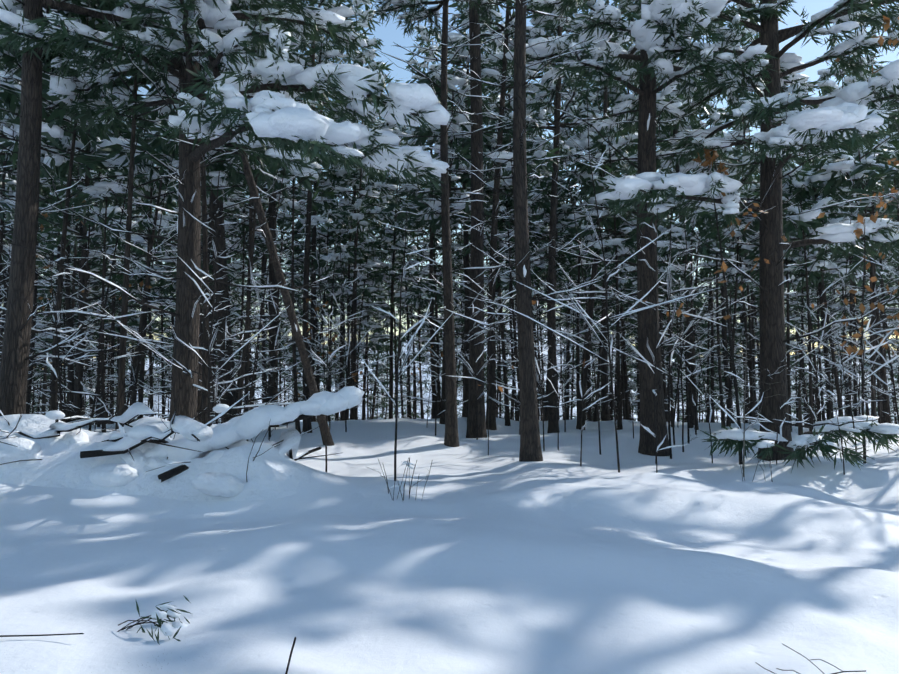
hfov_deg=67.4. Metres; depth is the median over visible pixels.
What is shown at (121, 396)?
pine tree
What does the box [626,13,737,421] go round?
pine tree
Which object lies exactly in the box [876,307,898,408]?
pine tree
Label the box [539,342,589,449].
sapling tree
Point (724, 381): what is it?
pine tree
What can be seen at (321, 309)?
sapling tree
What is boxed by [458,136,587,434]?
pine tree
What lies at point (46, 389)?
pine tree
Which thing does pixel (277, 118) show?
pine tree
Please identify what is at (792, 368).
pine tree
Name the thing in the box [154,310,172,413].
pine tree
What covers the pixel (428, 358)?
pine tree
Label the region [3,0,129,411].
pine tree
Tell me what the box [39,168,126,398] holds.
pine tree
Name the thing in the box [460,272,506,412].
pine tree
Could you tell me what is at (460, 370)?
pine tree
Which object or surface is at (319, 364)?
pine tree
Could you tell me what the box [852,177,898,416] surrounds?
pine tree
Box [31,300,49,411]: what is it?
pine tree
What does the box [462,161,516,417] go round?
pine tree
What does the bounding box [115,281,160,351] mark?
pine tree
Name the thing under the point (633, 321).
pine tree
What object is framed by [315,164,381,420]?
pine tree
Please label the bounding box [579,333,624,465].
sapling tree
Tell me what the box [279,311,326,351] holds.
pine tree
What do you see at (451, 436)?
thin pine tree
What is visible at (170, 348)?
pine tree
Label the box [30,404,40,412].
pine tree
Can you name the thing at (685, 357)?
sapling tree
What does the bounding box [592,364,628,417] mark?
pine tree
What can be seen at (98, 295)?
pine tree
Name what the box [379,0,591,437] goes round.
pine tree
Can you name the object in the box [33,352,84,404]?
pine tree
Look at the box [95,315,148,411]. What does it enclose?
pine tree
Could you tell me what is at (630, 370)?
pine tree
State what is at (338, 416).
pine tree
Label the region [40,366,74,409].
pine tree
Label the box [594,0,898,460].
pine tree
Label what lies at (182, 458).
brush pile branches
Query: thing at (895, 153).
pine tree
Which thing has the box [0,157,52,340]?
pine tree
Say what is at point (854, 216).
pine tree
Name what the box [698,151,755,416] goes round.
pine tree
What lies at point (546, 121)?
pine tree
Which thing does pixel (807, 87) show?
pine tree
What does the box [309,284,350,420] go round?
pine tree
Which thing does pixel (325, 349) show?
pine tree
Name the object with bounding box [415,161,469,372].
pine tree
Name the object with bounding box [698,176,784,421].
pine tree
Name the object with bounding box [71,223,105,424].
pine tree
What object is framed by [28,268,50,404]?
pine tree
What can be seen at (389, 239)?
pine tree
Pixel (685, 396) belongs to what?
pine tree
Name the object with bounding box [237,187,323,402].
pine tree
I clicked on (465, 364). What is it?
sapling tree
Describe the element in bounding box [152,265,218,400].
pine tree
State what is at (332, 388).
pine tree
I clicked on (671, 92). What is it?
pine tree
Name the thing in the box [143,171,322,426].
sapling tree
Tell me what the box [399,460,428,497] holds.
sapling tree
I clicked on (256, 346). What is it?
sapling tree
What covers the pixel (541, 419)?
pine tree
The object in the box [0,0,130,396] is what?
pine tree
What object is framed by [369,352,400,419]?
pine tree
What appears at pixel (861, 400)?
sapling tree
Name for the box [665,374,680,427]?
sapling tree
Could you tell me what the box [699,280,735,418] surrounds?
pine tree
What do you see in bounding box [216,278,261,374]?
pine tree
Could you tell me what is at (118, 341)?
pine tree
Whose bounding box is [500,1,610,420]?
pine tree
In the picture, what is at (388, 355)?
pine tree
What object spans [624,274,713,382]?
sapling tree
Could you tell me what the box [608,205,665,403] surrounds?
pine tree
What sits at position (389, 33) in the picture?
sky
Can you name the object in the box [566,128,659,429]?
pine tree
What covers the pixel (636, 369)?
pine tree
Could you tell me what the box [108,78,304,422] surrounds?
pine tree
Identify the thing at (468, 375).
sapling tree
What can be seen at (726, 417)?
pine tree
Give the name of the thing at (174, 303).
pine tree
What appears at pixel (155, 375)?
pine tree
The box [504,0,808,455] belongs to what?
pine tree
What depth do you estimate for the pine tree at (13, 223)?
18.75 m
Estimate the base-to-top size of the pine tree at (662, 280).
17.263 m
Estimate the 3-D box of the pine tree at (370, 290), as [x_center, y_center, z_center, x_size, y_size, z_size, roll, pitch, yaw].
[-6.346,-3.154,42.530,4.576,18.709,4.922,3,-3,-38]
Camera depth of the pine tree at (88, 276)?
37.95 m
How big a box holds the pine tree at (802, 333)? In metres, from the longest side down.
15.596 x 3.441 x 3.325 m
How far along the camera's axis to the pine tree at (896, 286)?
45.69 m
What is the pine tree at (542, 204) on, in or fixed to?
on the snow ground
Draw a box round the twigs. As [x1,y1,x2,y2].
[0,446,865,673]
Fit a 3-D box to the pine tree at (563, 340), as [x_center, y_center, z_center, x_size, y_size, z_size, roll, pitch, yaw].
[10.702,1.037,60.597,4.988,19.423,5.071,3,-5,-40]
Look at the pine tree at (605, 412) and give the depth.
33.38 m
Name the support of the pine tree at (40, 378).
on the snow ground
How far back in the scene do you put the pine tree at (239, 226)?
26.34 m
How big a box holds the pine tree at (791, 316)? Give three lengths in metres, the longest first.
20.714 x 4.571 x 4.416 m
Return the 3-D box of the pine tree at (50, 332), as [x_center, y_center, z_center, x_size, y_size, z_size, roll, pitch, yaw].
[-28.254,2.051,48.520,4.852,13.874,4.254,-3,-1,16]
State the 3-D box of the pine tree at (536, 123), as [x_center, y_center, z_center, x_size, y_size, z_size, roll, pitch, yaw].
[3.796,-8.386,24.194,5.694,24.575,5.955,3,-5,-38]
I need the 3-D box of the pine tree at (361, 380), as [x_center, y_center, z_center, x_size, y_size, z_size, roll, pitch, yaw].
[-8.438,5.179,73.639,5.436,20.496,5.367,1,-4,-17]
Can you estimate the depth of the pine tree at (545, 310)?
53.83 m
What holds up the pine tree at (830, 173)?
on the snow ground
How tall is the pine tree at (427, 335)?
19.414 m
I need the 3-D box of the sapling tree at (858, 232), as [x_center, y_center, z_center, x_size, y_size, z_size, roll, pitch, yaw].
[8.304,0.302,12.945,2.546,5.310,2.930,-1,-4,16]
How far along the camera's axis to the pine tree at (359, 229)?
35.94 m
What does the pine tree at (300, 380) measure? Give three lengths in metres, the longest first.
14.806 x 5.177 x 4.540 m
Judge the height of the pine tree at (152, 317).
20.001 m
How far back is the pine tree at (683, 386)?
76.36 m
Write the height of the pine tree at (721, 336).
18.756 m
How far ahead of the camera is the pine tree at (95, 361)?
66.47 m
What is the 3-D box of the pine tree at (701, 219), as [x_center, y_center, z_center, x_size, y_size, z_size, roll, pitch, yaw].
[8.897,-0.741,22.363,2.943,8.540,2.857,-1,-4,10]
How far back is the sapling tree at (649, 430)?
11.69 m
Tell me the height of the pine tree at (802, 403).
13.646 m
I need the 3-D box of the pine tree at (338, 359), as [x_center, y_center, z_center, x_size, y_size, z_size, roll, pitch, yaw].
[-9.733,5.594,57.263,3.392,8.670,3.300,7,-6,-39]
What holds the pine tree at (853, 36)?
on the snow ground
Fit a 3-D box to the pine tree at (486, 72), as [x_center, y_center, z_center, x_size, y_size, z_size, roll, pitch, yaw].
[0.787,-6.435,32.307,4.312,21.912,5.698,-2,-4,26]
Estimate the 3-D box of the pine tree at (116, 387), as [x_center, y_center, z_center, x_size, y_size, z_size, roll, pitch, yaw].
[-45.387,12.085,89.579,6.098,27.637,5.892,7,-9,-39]
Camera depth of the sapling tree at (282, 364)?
23.98 m
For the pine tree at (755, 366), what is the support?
on the snow ground
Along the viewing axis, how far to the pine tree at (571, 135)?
43.49 m
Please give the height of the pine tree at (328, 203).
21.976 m
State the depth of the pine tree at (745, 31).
38.51 m
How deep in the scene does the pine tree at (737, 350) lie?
58.00 m
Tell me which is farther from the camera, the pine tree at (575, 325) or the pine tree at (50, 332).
the pine tree at (575, 325)
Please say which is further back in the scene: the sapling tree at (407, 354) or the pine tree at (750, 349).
the pine tree at (750, 349)
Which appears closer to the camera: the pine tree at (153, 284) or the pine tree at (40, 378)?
the pine tree at (153, 284)
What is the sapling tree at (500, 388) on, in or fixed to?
on the snow ground
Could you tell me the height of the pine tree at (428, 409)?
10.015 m
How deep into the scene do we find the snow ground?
5.86 m
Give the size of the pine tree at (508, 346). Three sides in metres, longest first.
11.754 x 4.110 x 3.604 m
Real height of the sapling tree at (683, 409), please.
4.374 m
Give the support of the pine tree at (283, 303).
on the snow ground
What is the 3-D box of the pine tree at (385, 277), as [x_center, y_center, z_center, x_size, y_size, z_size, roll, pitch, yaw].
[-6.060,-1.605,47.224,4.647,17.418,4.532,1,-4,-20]
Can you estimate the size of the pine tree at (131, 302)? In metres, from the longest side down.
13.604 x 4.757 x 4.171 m
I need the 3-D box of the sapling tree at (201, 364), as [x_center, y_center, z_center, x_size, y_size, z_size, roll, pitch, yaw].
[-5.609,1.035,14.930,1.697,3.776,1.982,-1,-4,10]
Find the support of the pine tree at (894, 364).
on the snow ground
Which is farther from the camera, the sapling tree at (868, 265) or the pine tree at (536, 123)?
the pine tree at (536, 123)
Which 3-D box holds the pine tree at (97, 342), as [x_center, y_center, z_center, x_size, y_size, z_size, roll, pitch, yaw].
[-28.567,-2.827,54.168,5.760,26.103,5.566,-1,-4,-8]
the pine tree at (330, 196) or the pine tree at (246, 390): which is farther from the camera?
the pine tree at (330, 196)
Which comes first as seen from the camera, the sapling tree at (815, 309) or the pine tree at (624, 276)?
the sapling tree at (815, 309)
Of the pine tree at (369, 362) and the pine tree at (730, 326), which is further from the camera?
the pine tree at (369, 362)
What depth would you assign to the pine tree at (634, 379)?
61.80 m
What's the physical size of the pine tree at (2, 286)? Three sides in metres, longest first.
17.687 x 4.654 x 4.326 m
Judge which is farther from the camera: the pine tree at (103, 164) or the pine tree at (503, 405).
the pine tree at (503, 405)
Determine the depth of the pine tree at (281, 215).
37.19 m
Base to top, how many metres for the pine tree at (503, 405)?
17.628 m
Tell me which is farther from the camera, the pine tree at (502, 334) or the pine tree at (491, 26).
the pine tree at (491, 26)
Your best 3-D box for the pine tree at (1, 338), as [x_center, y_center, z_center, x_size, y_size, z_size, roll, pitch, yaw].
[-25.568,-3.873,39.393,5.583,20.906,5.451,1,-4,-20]
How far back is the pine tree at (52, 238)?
34.43 m
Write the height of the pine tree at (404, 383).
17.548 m
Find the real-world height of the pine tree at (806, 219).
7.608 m
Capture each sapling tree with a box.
[0,133,153,430]
[0,247,75,365]
[0,250,76,342]
[6,195,151,410]
[16,253,107,420]
[26,367,44,412]
[34,149,211,423]
[49,284,138,431]
[60,163,234,368]
[82,311,144,417]
[133,170,306,421]
[139,299,246,418]
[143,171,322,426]
[160,160,303,440]
[171,285,253,423]
[215,238,338,436]
[215,326,256,418]
[253,349,272,432]
[253,379,275,440]
[256,333,298,429]
[261,296,337,398]
[267,239,376,387]
[272,368,299,427]
[292,303,385,471]
[298,380,308,432]
[309,361,337,415]
[310,230,417,431]
[312,208,490,480]
[317,335,366,429]
[367,465,405,493]
[395,340,443,424]
[397,198,512,391]
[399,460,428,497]
[425,356,466,435]
[428,194,536,454]
[444,293,503,439]
[449,95,770,472]
[456,349,499,418]
[479,284,584,450]
[496,377,540,403]
[498,155,633,454]
[518,365,563,398]
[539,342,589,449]
[540,280,606,431]
[576,165,719,458]
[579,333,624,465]
[594,208,695,463]
[616,237,727,444]
[616,385,639,437]
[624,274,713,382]
[626,385,697,472]
[632,148,788,464]
[654,276,759,451]
[659,213,752,443]
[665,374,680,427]
[666,323,743,462]
[688,374,705,434]
[699,338,785,476]
[706,328,755,399]
[734,174,898,443]
[738,258,869,420]
[745,380,809,464]
[746,213,858,423]
[788,306,897,411]
[795,216,898,463]
[795,384,859,474]
[805,376,833,451]
[806,311,860,413]
[811,252,897,439]
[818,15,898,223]
[818,282,898,415]
[825,245,898,423]
[825,336,871,461]
[829,179,898,361]
[830,347,858,416]
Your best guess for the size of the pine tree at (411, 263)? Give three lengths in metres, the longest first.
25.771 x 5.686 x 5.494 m
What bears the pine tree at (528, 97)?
on the snow ground
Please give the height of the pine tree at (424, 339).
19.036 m
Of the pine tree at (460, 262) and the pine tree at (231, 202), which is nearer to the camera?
the pine tree at (231, 202)
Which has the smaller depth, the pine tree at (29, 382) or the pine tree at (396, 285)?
the pine tree at (29, 382)
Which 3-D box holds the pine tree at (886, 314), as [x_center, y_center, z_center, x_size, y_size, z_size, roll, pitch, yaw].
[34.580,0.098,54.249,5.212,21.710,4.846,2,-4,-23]
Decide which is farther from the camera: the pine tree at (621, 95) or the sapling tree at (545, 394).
the pine tree at (621, 95)
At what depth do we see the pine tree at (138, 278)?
25.94 m
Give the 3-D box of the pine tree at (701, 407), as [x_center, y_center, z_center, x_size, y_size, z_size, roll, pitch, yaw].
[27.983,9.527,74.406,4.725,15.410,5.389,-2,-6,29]
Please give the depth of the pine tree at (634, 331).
49.28 m
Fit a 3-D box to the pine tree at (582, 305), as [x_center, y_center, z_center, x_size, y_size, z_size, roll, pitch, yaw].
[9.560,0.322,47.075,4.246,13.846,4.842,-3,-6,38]
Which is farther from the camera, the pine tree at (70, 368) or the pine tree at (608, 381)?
the pine tree at (608, 381)
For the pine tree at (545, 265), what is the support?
on the snow ground
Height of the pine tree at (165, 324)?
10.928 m
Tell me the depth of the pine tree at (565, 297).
39.23 m
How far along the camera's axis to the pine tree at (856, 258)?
32.53 m
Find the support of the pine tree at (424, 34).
on the snow ground
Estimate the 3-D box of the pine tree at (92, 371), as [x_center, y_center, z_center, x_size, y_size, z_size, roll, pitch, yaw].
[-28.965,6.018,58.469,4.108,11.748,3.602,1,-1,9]
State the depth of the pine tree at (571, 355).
72.62 m
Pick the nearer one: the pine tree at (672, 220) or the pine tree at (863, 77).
the pine tree at (863, 77)
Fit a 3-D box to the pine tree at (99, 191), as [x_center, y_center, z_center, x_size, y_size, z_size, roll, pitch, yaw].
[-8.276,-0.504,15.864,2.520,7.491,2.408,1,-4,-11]
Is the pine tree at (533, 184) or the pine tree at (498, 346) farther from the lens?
the pine tree at (498, 346)
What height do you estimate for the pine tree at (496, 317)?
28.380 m
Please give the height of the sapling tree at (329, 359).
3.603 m
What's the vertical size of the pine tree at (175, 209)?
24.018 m
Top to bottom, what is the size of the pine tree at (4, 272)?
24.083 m
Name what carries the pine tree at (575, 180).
on the snow ground
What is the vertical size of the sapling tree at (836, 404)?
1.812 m
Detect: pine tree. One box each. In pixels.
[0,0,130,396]
[0,0,157,422]
[0,0,175,422]
[0,0,259,415]
[0,0,449,420]
[0,62,78,361]
[0,65,6,358]
[0,65,80,367]
[0,67,65,414]
[0,81,69,422]
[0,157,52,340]
[0,162,78,403]
[0,175,55,357]
[0,224,56,330]
[0,234,11,312]
[1,57,54,342]
[1,119,79,406]
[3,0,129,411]
[5,67,59,412]
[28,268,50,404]
[29,137,133,421]
[30,98,126,401]
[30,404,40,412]
[31,0,131,421]
[31,0,230,429]
[31,170,106,414]
[31,262,65,414]
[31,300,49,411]
[31,341,49,414]
[31,364,66,411]
[32,298,52,412]
[33,190,142,421]
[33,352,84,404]
[34,265,98,421]
[34,276,97,421]
[37,220,92,409]
[38,161,154,432]
[39,76,138,420]
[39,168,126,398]
[39,276,89,399]
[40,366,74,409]
[51,293,115,410]
[57,170,129,423]
[62,241,146,426]
[62,321,107,420]
[63,30,159,423]
[63,379,94,410]
[64,0,285,423]
[66,321,116,412]
[70,201,124,424]
[71,206,104,423]
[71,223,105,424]
[78,118,146,405]
[83,356,95,424]
[85,111,201,419]
[85,361,128,415]
[86,2,325,422]
[87,262,133,423]
[88,342,130,396]
[89,204,139,423]
[91,261,156,410]
[92,90,210,422]
[94,380,126,417]
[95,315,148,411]
[96,179,177,416]
[105,193,170,405]
[106,264,175,409]
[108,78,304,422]
[111,281,168,402]
[115,111,262,398]
[115,210,202,418]
[115,260,166,402]
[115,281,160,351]
[116,9,382,445]
[125,307,167,401]
[129,369,149,419]
[131,335,172,416]
[138,372,160,399]
[141,57,234,360]
[144,308,174,405]
[144,371,171,416]
[145,151,263,417]
[147,317,174,416]
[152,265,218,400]
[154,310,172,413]
[154,332,172,406]
[155,351,172,420]
[156,230,234,401]
[158,116,176,374]
[161,284,202,401]
[163,179,268,417]
[172,169,293,415]
[201,46,251,425]
[201,142,320,420]
[201,207,281,398]
[202,98,250,352]
[210,190,319,410]
[211,2,340,426]
[216,234,251,419]
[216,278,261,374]
[216,313,242,403]
[223,50,339,402]
[227,187,286,399]
[227,214,265,402]
[229,173,305,409]
[231,157,360,433]
[233,237,268,401]
[234,352,268,404]
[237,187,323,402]
[240,215,288,397]
[242,0,361,432]
[243,248,290,400]
[249,275,302,402]
[252,300,281,403]
[257,312,299,400]
[259,338,284,401]
[261,234,302,406]
[263,198,352,399]
[266,350,302,421]
[267,337,302,400]
[278,46,353,421]
[279,175,339,421]
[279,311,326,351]
[281,161,363,421]
[281,258,343,398]
[281,334,309,421]
[283,227,339,421]
[285,338,328,399]
[286,288,323,384]
[296,347,336,390]
[299,240,363,420]
[309,178,381,397]
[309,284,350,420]
[312,0,401,419]
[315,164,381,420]
[315,167,386,419]
[318,307,345,391]
[318,312,346,390]
[319,353,350,420]
[320,372,344,420]
[321,47,402,419]
[323,82,395,414]
[324,269,360,420]
[324,276,373,407]
[325,351,361,420]
[332,299,381,416]
[334,330,371,418]
[335,197,398,419]
[344,257,394,419]
[345,338,385,419]
[346,226,406,418]
[350,240,385,419]
[350,299,396,419]
[357,0,540,446]
[359,121,436,418]
[365,363,388,418]
[366,227,416,417]
[369,352,400,417]
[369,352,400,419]
[370,247,405,418]
[375,121,439,417]
[377,178,429,418]
[378,182,441,418]
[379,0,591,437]
[381,349,412,418]
[382,65,513,423]
[385,140,452,418]
[385,282,426,418]
[386,23,469,417]
[386,62,470,418]
[390,291,430,418]
[393,270,443,418]
[398,360,420,418]
[399,257,442,418]
[410,314,441,404]
[411,0,647,461]
[411,407,429,418]
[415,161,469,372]
[416,276,455,418]
[417,0,556,429]
[421,1,512,416]
[421,267,442,406]
[424,405,430,416]
[425,253,463,394]
[427,101,495,361]
[434,263,463,395]
[435,219,486,409]
[438,319,463,411]
[439,0,516,415]
[440,272,488,399]
[443,309,464,412]
[450,120,558,425]
[453,9,548,370]
[455,186,506,406]
[455,310,486,390]
[455,330,486,415]
[457,365,462,415]
[457,385,462,416]
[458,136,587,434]
[458,172,566,406]
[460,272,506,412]
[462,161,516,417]
[482,22,551,420]
[484,0,639,432]
[484,96,558,381]
[484,233,514,411]
[484,294,516,393]
[484,328,513,417]
[486,193,558,410]
[495,239,558,362]
[496,331,517,419]
[497,84,564,419]
[497,180,537,419]
[498,379,514,418]
[498,384,514,420]
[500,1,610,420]
[500,130,564,420]
[501,288,546,326]
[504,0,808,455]
[504,162,597,405]
[504,184,544,353]
[508,238,575,409]
[512,242,583,409]
[512,261,556,420]
[532,0,661,429]
[532,279,582,406]
[535,85,603,419]
[536,160,635,414]
[536,228,585,419]
[536,273,582,419]
[538,226,575,419]
[556,265,612,409]
[556,312,591,418]
[557,201,636,421]
[557,244,614,421]
[557,287,597,419]
[558,365,580,409]
[559,341,586,419]
[562,317,611,420]
[564,195,604,420]
[565,260,628,419]
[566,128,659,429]
[567,3,637,420]
[570,269,600,420]
[580,344,608,421]
[581,273,636,420]
[588,173,637,419]
[589,0,725,421]
[591,35,697,421]
[591,311,632,420]
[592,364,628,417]
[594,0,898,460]
[595,253,636,387]
[597,165,683,410]
[598,268,639,419]
[600,233,630,419]
[608,175,673,421]
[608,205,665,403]
[608,232,638,418]
[609,39,682,367]
[613,333,636,420]
[615,359,637,419]
[619,231,682,412]
[619,271,675,399]
[619,328,672,419]
[622,336,637,421]
[622,351,636,420]
[622,399,637,420]
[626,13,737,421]
[627,309,679,413]
[628,374,636,407]
[629,214,703,426]
[634,199,741,427]
[634,317,684,412]
[636,169,695,385]
[636,331,685,390]
[638,177,756,423]
[656,118,705,392]
[657,21,749,422]
[657,206,739,429]
[661,281,700,421]
[664,277,710,412]
[666,361,697,421]
[668,306,717,421]
[670,358,705,422]
[673,390,685,421]
[676,184,759,427]
[676,275,722,422]
[684,358,718,421]
[687,102,756,422]
[689,173,759,426]
[693,161,726,422]
[695,310,732,422]
[696,192,807,423]
[696,368,718,416]
[697,286,738,422]
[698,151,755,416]
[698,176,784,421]
[699,174,754,407]
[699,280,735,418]
[699,324,733,420]
[700,0,798,411]
[700,381,734,419]
[700,388,898,471]
[703,316,749,412]
[706,120,759,383]
[706,337,748,418]
[708,227,759,422]
[710,229,757,422]
[710,295,741,410]
[710,393,741,422]
[713,254,757,420]
[714,336,749,419]
[726,31,802,408]
[726,317,759,422]
[727,170,839,405]
[728,298,759,422]
[738,340,759,400]
[739,278,795,411]
[740,167,830,431]
[741,321,794,400]
[742,283,806,414]
[746,297,790,412]
[753,167,820,400]
[757,196,855,430]
[782,78,857,419]
[782,157,884,418]
[782,158,871,434]
[783,104,830,426]
[783,156,833,425]
[783,249,840,420]
[784,223,852,420]
[785,272,830,420]
[785,285,834,425]
[785,299,806,423]
[786,283,839,424]
[786,307,839,421]
[786,334,807,413]
[790,353,825,420]
[791,312,852,419]
[792,386,834,421]
[797,370,825,422]
[800,128,898,438]
[800,183,859,409]
[802,61,885,415]
[804,252,888,413]
[809,259,860,415]
[813,318,852,415]
[818,197,892,415]
[818,255,896,415]
[820,114,898,415]
[821,288,876,415]
[835,7,897,422]
[838,202,898,415]
[839,65,898,423]
[841,63,898,422]
[845,300,869,414]
[846,156,898,421]
[848,265,897,403]
[852,139,898,373]
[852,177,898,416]
[852,362,888,410]
[856,263,898,420]
[857,258,898,423]
[860,357,896,422]
[863,269,898,385]
[868,259,898,410]
[868,267,897,418]
[869,374,898,421]
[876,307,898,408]
[878,245,898,412]
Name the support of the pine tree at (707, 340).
on the snow ground
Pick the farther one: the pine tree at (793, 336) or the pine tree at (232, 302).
the pine tree at (793, 336)
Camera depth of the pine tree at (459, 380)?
85.68 m
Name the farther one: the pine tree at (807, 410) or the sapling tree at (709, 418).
the pine tree at (807, 410)
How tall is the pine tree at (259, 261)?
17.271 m
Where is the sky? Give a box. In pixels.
[2,0,898,364]
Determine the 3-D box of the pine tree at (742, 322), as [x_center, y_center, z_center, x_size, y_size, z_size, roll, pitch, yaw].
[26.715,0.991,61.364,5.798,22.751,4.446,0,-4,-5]
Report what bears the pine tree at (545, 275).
on the snow ground
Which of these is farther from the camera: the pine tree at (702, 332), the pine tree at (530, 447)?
the pine tree at (702, 332)
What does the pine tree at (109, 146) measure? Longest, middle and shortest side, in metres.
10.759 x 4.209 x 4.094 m
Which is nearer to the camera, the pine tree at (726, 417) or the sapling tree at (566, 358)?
the sapling tree at (566, 358)
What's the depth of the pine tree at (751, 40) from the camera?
58.31 m
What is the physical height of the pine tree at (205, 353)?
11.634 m
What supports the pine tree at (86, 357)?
on the snow ground
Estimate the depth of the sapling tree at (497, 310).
16.25 m
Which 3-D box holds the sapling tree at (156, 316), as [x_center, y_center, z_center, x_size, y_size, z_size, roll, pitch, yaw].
[-6.314,-0.710,14.044,1.862,7.280,4.518,-2,-4,22]
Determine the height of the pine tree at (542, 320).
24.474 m
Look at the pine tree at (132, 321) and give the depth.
40.30 m
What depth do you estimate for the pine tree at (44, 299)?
46.59 m
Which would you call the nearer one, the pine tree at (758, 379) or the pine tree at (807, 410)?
the pine tree at (807, 410)
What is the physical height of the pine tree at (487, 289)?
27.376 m
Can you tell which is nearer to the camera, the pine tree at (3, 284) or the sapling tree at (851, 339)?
the sapling tree at (851, 339)
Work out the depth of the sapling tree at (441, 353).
25.47 m
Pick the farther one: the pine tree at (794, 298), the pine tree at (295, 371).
the pine tree at (794, 298)
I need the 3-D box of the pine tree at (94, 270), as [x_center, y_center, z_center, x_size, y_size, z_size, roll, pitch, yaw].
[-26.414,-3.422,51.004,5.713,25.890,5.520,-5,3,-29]
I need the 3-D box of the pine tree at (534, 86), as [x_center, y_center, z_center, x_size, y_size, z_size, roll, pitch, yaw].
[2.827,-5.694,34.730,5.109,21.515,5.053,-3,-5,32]
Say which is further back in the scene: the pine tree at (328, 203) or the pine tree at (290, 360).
the pine tree at (290, 360)
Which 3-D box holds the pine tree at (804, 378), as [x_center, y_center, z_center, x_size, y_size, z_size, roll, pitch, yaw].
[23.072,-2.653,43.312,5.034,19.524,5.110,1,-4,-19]
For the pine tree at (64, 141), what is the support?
on the snow ground
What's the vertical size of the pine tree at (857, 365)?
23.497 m
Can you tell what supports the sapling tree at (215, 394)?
on the snow ground
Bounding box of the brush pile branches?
[0,372,364,500]
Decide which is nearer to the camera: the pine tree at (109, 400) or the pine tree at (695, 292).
the pine tree at (695, 292)
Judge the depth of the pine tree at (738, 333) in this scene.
41.06 m
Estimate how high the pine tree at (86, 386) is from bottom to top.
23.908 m
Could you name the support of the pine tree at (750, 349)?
on the snow ground
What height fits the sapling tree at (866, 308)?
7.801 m
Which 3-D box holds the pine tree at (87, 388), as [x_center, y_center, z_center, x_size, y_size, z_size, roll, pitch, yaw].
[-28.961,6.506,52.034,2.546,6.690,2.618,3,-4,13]
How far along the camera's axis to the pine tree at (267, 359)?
80.72 m
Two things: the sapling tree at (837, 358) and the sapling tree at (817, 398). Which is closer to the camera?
the sapling tree at (817, 398)
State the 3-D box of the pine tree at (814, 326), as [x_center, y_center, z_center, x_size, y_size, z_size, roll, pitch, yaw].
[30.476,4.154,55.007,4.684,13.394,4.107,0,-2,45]
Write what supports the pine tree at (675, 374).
on the snow ground
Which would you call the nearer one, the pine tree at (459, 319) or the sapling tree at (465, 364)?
the sapling tree at (465, 364)
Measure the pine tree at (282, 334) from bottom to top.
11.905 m
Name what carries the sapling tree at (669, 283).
on the snow ground
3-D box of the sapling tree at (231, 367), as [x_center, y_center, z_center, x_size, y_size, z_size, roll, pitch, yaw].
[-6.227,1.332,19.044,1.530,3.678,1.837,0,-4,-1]
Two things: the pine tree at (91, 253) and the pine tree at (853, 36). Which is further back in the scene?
the pine tree at (853, 36)
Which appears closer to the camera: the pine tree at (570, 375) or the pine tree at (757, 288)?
the pine tree at (757, 288)
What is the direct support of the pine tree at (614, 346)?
on the snow ground
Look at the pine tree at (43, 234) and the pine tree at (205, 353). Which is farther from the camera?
the pine tree at (43, 234)
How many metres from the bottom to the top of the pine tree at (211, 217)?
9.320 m
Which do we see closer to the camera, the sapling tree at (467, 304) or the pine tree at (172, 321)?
the sapling tree at (467, 304)
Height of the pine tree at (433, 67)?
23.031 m
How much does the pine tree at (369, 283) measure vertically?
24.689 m
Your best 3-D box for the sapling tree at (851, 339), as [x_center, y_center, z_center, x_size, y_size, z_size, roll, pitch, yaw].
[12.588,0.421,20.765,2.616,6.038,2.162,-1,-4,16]
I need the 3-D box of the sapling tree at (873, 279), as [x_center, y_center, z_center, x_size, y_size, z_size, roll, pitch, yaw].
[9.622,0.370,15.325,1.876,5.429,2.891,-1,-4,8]
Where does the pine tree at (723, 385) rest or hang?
on the snow ground
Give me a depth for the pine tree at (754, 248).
21.98 m
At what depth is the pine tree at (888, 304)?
50.76 m
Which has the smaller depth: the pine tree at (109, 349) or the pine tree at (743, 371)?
the pine tree at (109, 349)
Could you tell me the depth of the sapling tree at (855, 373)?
22.11 m
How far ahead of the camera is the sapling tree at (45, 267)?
18.41 m
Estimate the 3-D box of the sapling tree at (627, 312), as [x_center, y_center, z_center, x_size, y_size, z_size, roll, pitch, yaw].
[2.441,-0.774,12.396,5.066,7.078,4.051,0,-4,-1]
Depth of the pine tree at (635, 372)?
74.38 m
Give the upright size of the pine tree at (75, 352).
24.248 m
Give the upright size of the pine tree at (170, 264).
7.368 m
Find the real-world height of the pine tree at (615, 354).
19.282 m
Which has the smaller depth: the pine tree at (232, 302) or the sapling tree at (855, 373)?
the sapling tree at (855, 373)
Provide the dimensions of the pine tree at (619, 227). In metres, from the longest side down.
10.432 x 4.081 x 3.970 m
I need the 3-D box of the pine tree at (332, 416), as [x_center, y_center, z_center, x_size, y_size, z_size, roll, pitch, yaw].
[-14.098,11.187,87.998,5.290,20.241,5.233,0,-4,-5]
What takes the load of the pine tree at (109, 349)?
on the snow ground
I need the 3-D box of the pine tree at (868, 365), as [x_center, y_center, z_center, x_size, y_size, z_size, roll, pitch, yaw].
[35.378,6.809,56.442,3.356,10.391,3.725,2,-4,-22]
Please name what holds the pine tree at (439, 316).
on the snow ground
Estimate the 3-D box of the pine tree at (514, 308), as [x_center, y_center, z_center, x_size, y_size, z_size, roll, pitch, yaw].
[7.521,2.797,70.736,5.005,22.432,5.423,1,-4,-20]
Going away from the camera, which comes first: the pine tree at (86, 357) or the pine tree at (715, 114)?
the pine tree at (715, 114)
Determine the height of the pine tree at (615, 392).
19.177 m
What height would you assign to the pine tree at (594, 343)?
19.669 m
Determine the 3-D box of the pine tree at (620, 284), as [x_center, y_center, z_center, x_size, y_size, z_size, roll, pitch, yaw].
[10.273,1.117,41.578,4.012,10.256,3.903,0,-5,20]
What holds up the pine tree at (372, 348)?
on the snow ground
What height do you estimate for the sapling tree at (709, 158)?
6.865 m
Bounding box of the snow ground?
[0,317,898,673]
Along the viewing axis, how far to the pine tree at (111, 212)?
18.39 m

